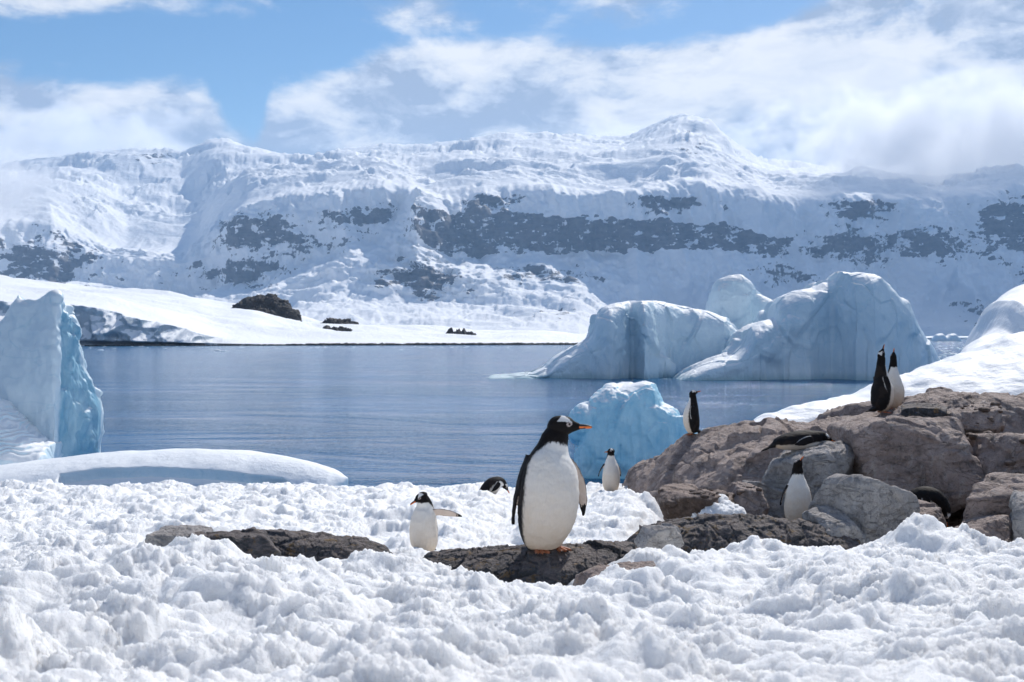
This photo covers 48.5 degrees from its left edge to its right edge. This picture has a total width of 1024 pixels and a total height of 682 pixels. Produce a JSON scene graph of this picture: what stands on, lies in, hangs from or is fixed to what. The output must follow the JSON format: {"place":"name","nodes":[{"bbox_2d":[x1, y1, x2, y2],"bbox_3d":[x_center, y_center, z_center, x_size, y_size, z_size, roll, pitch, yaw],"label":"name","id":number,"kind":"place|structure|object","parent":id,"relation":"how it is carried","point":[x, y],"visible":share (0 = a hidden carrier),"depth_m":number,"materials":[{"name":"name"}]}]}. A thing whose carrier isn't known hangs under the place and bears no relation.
{"place":"outdoors","nodes":[
{"label":"outdoors","id":0,"kind":"place"},
{"bbox_2d":[0,275,586,345],"bbox_3d":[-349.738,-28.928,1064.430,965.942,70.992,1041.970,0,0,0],"label":"headland","id":1,"kind":"structure","parent":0,"point":[123,316],"depth_m":712.93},
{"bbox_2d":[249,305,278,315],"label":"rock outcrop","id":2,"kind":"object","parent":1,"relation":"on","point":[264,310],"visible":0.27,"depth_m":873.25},
{"bbox_2d":[232,293,301,320],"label":"rock outcrop","id":3,"kind":"object","parent":1,"relation":"on","point":[278,306],"visible":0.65,"depth_m":907.56,"materials":[{"name":"grey stone"}]},
{"bbox_2d":[84,342,576,345],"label":"shore stones","id":4,"kind":"object","parent":1,"relation":"on","point":[322,344],"visible":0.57,"depth_m":657.90,"materials":[{"name":"grey stone"}]},
{"bbox_2d":[323,325,351,330],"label":"rock outcrop","id":5,"kind":"object","parent":1,"relation":"on","point":[340,328],"visible":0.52,"depth_m":791.50,"materials":[{"name":"grey stone"}]},
{"bbox_2d":[322,318,358,323],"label":"rock outcrop","id":6,"kind":"object","parent":1,"relation":"on","point":[336,321],"visible":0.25,"depth_m":833.64,"materials":[{"name":"grey stone"}]},
{"bbox_2d":[445,327,475,334],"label":"rock outcrop","id":7,"kind":"object","parent":1,"relation":"on","point":[458,331],"visible":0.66,"depth_m":800.96,"materials":[{"name":"grey stone"}]},
{"bbox_2d":[0,479,1023,681],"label":"snow bank","id":8,"kind":"structure","parent":0,"point":[94,587],"depth_m":3.82,"materials":[{"name":"white snow"}]},
{"bbox_2d":[145,525,213,546],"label":"boulder","id":9,"kind":"object","parent":8,"relation":"on","point":[163,536],"visible":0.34,"depth_m":6.92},
{"bbox_2d":[188,527,281,558],"bbox_3d":[-1.685,1.326,6.858,0.568,0.368,0.453,0,0,-21],"label":"boulder","id":10,"kind":"object","parent":8,"relation":"on","point":[254,542],"visible":0.37,"depth_m":6.78,"materials":[{"name":"grey stone"}]},
{"bbox_2d":[257,529,392,561],"bbox_3d":[-1.311,1.459,7.249,1.246,0.527,0.666,0,0,0],"label":"rock ledge","id":11,"kind":"object","parent":8,"relation":"on","point":[320,546],"visible":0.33,"depth_m":7.13,"materials":[{"name":"grey stone"}]},
{"bbox_2d":[409,492,461,551],"bbox_3d":[-0.792,1.863,11.653,0.523,0.659,0.354,0,0,-10],"label":"penguin","id":12,"kind":"object","parent":8,"relation":"on","point":[423,531],"visible":0.91,"depth_m":11.51,"materials":[{"name":"white"}]},
{"bbox_2d":[479,476,509,493],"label":"penguin","id":13,"kind":"object","parent":8,"relation":"on","point":[494,485],"visible":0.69,"depth_m":18.32,"materials":[{"name":"black"}]},
{"bbox_2d":[423,540,637,585],"bbox_3d":[0.181,1.436,6.559,1.576,0.578,0.911,0,0,0],"label":"rock ledge","id":14,"kind":"object","parent":8,"relation":"on","point":[508,563],"visible":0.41,"depth_m":6.39,"materials":[{"name":"grey stone"}]},
{"bbox_2d":[511,415,591,554],"bbox_3d":[0.225,0.803,6.424,0.450,0.763,0.374,0,0,9],"label":"penguin","id":15,"kind":"object","parent":14,"relation":"on","point":[550,495],"visible":1,"depth_m":6.32,"materials":[{"name":"white"}]},
{"bbox_2d":[598,448,620,491],"bbox_3d":[1.617,2.126,18.637,0.342,0.744,0.350,0,0,37],"label":"penguin","id":16,"kind":"object","parent":8,"relation":"on","point":[611,474],"visible":0.89,"depth_m":18.51,"materials":[{"name":"white"}]},
{"bbox_2d":[573,561,655,585],"bbox_3d":[0.532,1.284,5.952,0.496,0.249,0.306,0,0,-13],"label":"boulder","id":17,"kind":"object","parent":8,"relation":"on","point":[581,578],"visible":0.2,"depth_m":5.93,"materials":[{"name":"stone"}]},
{"bbox_2d":[634,523,683,548],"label":"boulder","id":18,"kind":"object","parent":8,"relation":"on","point":[661,536],"visible":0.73,"depth_m":10.22,"materials":[{"name":"grey stone"}]},
{"bbox_2d":[658,483,735,519],"bbox_3d":[2.126,1.915,12.892,0.955,0.519,1.042,0,0,21],"label":"boulder","id":19,"kind":"object","parent":8,"relation":"on","point":[675,500],"visible":0.38,"depth_m":12.60,"materials":[{"name":"stone"}]},
{"bbox_2d":[691,494,746,517],"bbox_3d":[2.285,1.880,12.550,0.804,0.374,0.905,0,0,0],"label":"snow patch","id":20,"kind":"object","parent":19,"relation":"on","point":[725,505],"visible":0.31,"depth_m":12.31,"materials":[{"name":"white snow"}]},
{"bbox_2d":[726,481,769,515],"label":"boulder","id":21,"kind":"object","parent":8,"relation":"on","point":[752,500],"visible":0.51,"depth_m":12.66,"materials":[{"name":"grey stone"}]},
{"bbox_2d":[622,389,1023,504],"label":"rock ledge","id":22,"kind":"object","parent":8,"relation":"on","point":[721,457],"visible":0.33,"depth_m":16.34,"materials":[{"name":"stone"}]},
{"bbox_2d":[683,390,700,434],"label":"penguin","id":23,"kind":"object","parent":22,"relation":"on","point":[691,420],"visible":1,"depth_m":17.42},
{"bbox_2d":[866,344,893,413],"bbox_3d":[5.188,0.529,15.978,0.322,0.971,0.382,0,0,37],"label":"penguin","id":24,"kind":"object","parent":22,"relation":"on","point":[882,394],"visible":1,"depth_m":15.91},
{"bbox_2d":[888,349,904,409],"bbox_3d":[5.474,0.540,16.363,0.332,0.883,0.314,0,0,30],"label":"penguin","id":25,"kind":"object","parent":22,"relation":"on","point":[896,382],"visible":0.64,"depth_m":16.26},
{"bbox_2d":[0,114,1023,335],"bbox_3d":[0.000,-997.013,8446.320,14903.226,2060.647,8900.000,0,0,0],"label":"mountain range","id":26,"kind":"structure","parent":0,"point":[551,231],"depth_m":6663.71,"materials":[{"name":"white snow"}]},
{"bbox_2d":[0,0,1023,173],"label":"sky","id":27,"kind":"structure","parent":0,"point":[938,85],"materials":[{"name":"blue"}]},
{"bbox_2d":[81,339,966,487],"bbox_3d":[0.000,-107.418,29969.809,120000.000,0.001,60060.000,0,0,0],"label":"sea","id":28,"kind":"structure","parent":0,"point":[435,416],"depth_m":87.84,"materials":[{"name":"liquid"}]},
{"bbox_2d":[0,289,104,464],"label":"iceberg","id":29,"kind":"object","parent":28,"relation":"on","point":[51,406],"visible":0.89,"depth_m":43.58,"materials":[{"name":"blue ice"}]},
{"bbox_2d":[0,448,348,486],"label":"ice floe","id":30,"kind":"object","parent":28,"relation":"on","point":[195,467],"visible":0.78,"depth_m":37.76,"materials":[{"name":"white ice"}]},
{"bbox_2d":[90,343,964,357],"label":"brash ice","id":31,"kind":"structure","parent":28,"relation":"on","point":[492,346],"depth_m":513.44,"materials":[{"name":"white ice"}]},
{"bbox_2d":[488,301,737,378],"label":"iceberg","id":32,"kind":"object","parent":28,"relation":"on","point":[644,339],"visible":0.85,"depth_m":138.00,"materials":[{"name":"ice"}]},
{"bbox_2d":[568,381,697,478],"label":"iceberg","id":33,"kind":"object","parent":28,"relation":"on","point":[632,424],"visible":0.52,"depth_m":40.14,"materials":[{"name":"blue ice"}]},
{"bbox_2d":[705,274,771,329],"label":"iceberg","id":34,"kind":"object","parent":28,"relation":"on","point":[739,301],"visible":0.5,"depth_m":153.00,"materials":[{"name":"ice"}]},
{"bbox_2d":[673,271,939,380],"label":"iceberg","id":35,"kind":"object","parent":28,"relation":"on","point":[842,325],"visible":0.94,"depth_m":132.93,"materials":[{"name":"ice"}]},
{"bbox_2d":[931,333,961,340],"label":"iceberg","id":36,"kind":"object","parent":28,"relation":"on","point":[943,337],"visible":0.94,"depth_m":1251.21,"materials":[{"name":"white ice"}]},
{"bbox_2d":[754,331,1023,421],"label":"snow slope","id":37,"kind":"structure","parent":0,"point":[996,365],"depth_m":25.79,"materials":[{"name":"white snow"}]},
{"bbox_2d":[926,336,967,338],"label":"shore shelf","id":38,"kind":"object","parent":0,"point":[961,337],"visible":0.09,"depth_m":2301.30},
{"bbox_2d":[948,508,964,527],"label":"rocky ground","id":39,"kind":"structure","parent":0,"point":[955,519],"depth_m":13.44,"materials":[{"name":"black stone"}]},
{"bbox_2d":[625,513,859,552],"bbox_3d":[2.363,2.029,11.255,2.615,0.658,1.228,0,0,0],"label":"rock ledge","id":40,"kind":"object","parent":39,"relation":"on","point":[707,531],"visible":0.38,"depth_m":10.99,"materials":[{"name":"grey stone"}]},
{"bbox_2d":[742,480,784,517],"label":"boulder","id":41,"kind":"object","parent":39,"relation":"on","point":[772,495],"visible":0.32,"depth_m":13.28,"materials":[{"name":"grey stone"}]},
{"bbox_2d":[780,456,812,520],"bbox_3d":[3.124,1.662,12.474,0.342,0.822,0.331,0,0,43],"label":"penguin","id":42,"kind":"object","parent":39,"relation":"on","point":[798,495],"visible":0.68,"depth_m":12.37,"materials":[{"name":"white"}]},
{"bbox_2d":[761,440,854,498],"bbox_3d":[3.623,1.599,13.800,1.232,0.830,1.100,0,0,40],"label":"boulder","id":43,"kind":"object","parent":39,"relation":"on","point":[822,461],"visible":0.47,"depth_m":13.31,"materials":[{"name":"grey stone"}]},
{"bbox_2d":[761,430,834,451],"bbox_3d":[3.478,1.209,13.804,0.943,0.255,0.364,0,0,-6],"label":"penguin","id":44,"kind":"object","parent":43,"relation":"on","point":[798,439],"visible":0.97,"depth_m":13.71,"materials":[{"name":"black"}]},
{"bbox_2d":[802,505,866,544],"bbox_3d":[3.222,1.900,11.328,0.528,0.477,0.556,0,0,-17],"label":"boulder","id":45,"kind":"object","parent":39,"relation":"on","point":[834,521],"visible":0.56,"depth_m":11.16,"materials":[{"name":"grey stone"}]},
{"bbox_2d":[684,401,1023,498],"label":"rubble","id":46,"kind":"object","parent":39,"relation":"on","point":[972,436],"visible":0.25,"depth_m":12.80,"materials":[{"name":"stone"}]},
{"bbox_2d":[808,473,919,542],"bbox_3d":[3.580,1.773,11.739,0.885,0.856,0.968,0,0,-40],"label":"boulder","id":47,"kind":"object","parent":39,"relation":"on","point":[873,509],"visible":0.54,"depth_m":11.43,"materials":[{"name":"grey stone"}]},
{"bbox_2d":[827,415,984,512],"bbox_3d":[4.831,1.453,13.783,1.737,1.167,1.980,0,0,0],"label":"boulder","id":48,"kind":"object","parent":39,"relation":"on","point":[909,453],"visible":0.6,"depth_m":13.07,"materials":[{"name":"stone"}]},
{"bbox_2d":[901,403,947,417],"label":"boulder","id":49,"kind":"object","parent":48,"relation":"on","point":[924,410],"visible":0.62,"depth_m":14.04,"materials":[{"name":"grey stone"}]},
{"bbox_2d":[892,387,1023,433],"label":"rock ledge","id":50,"kind":"object","parent":48,"relation":"on","point":[1012,408],"visible":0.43,"depth_m":15.45,"materials":[{"name":"grey stone"}]},
{"bbox_2d":[911,486,950,526],"bbox_3d":[4.431,1.809,12.426,0.679,0.456,0.391,0,0,28],"label":"penguin","id":51,"kind":"object","parent":39,"relation":"on","point":[937,497],"visible":0.38,"depth_m":12.26,"materials":[{"name":"black"}]},
{"bbox_2d":[918,499,946,527],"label":"boulder","id":52,"kind":"object","parent":39,"relation":"on","point":[932,509],"visible":0.21,"depth_m":11.73,"materials":[{"name":"grey stone"}]},
{"bbox_2d":[955,515,1011,541],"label":"boulder","id":53,"kind":"object","parent":39,"relation":"on","point":[999,526],"visible":0.36,"depth_m":10.65,"materials":[{"name":"grey stone"}]},
{"bbox_2d":[962,472,1023,541],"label":"boulder","id":54,"kind":"object","parent":39,"relation":"on","point":[991,493],"visible":0.52,"depth_m":11.11,"materials":[{"name":"grey stone"}]},
{"bbox_2d":[966,432,1023,475],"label":"boulder","id":55,"kind":"object","parent":39,"relation":"on","point":[993,452],"visible":0.38,"depth_m":12.98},
{"bbox_2d":[945,404,1005,433],"bbox_3d":[5.764,1.011,14.396,0.823,0.415,0.895,0,0,0],"label":"boulder","id":56,"kind":"object","parent":55,"relation":"on","point":[967,418],"visible":0.55,"depth_m":14.03,"materials":[{"name":"grey stone"}]},
{"bbox_2d":[1008,490,1023,541],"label":"boulder","id":57,"kind":"object","parent":39,"relation":"on","point":[1016,506],"visible":0.66,"depth_m":10.50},
{"bbox_2d":[960,284,1023,352],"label":"snow mound","id":58,"kind":"object","parent":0,"point":[1001,316],"visible":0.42,"depth_m":54.17,"materials":[{"name":"white snow"}]}
]}

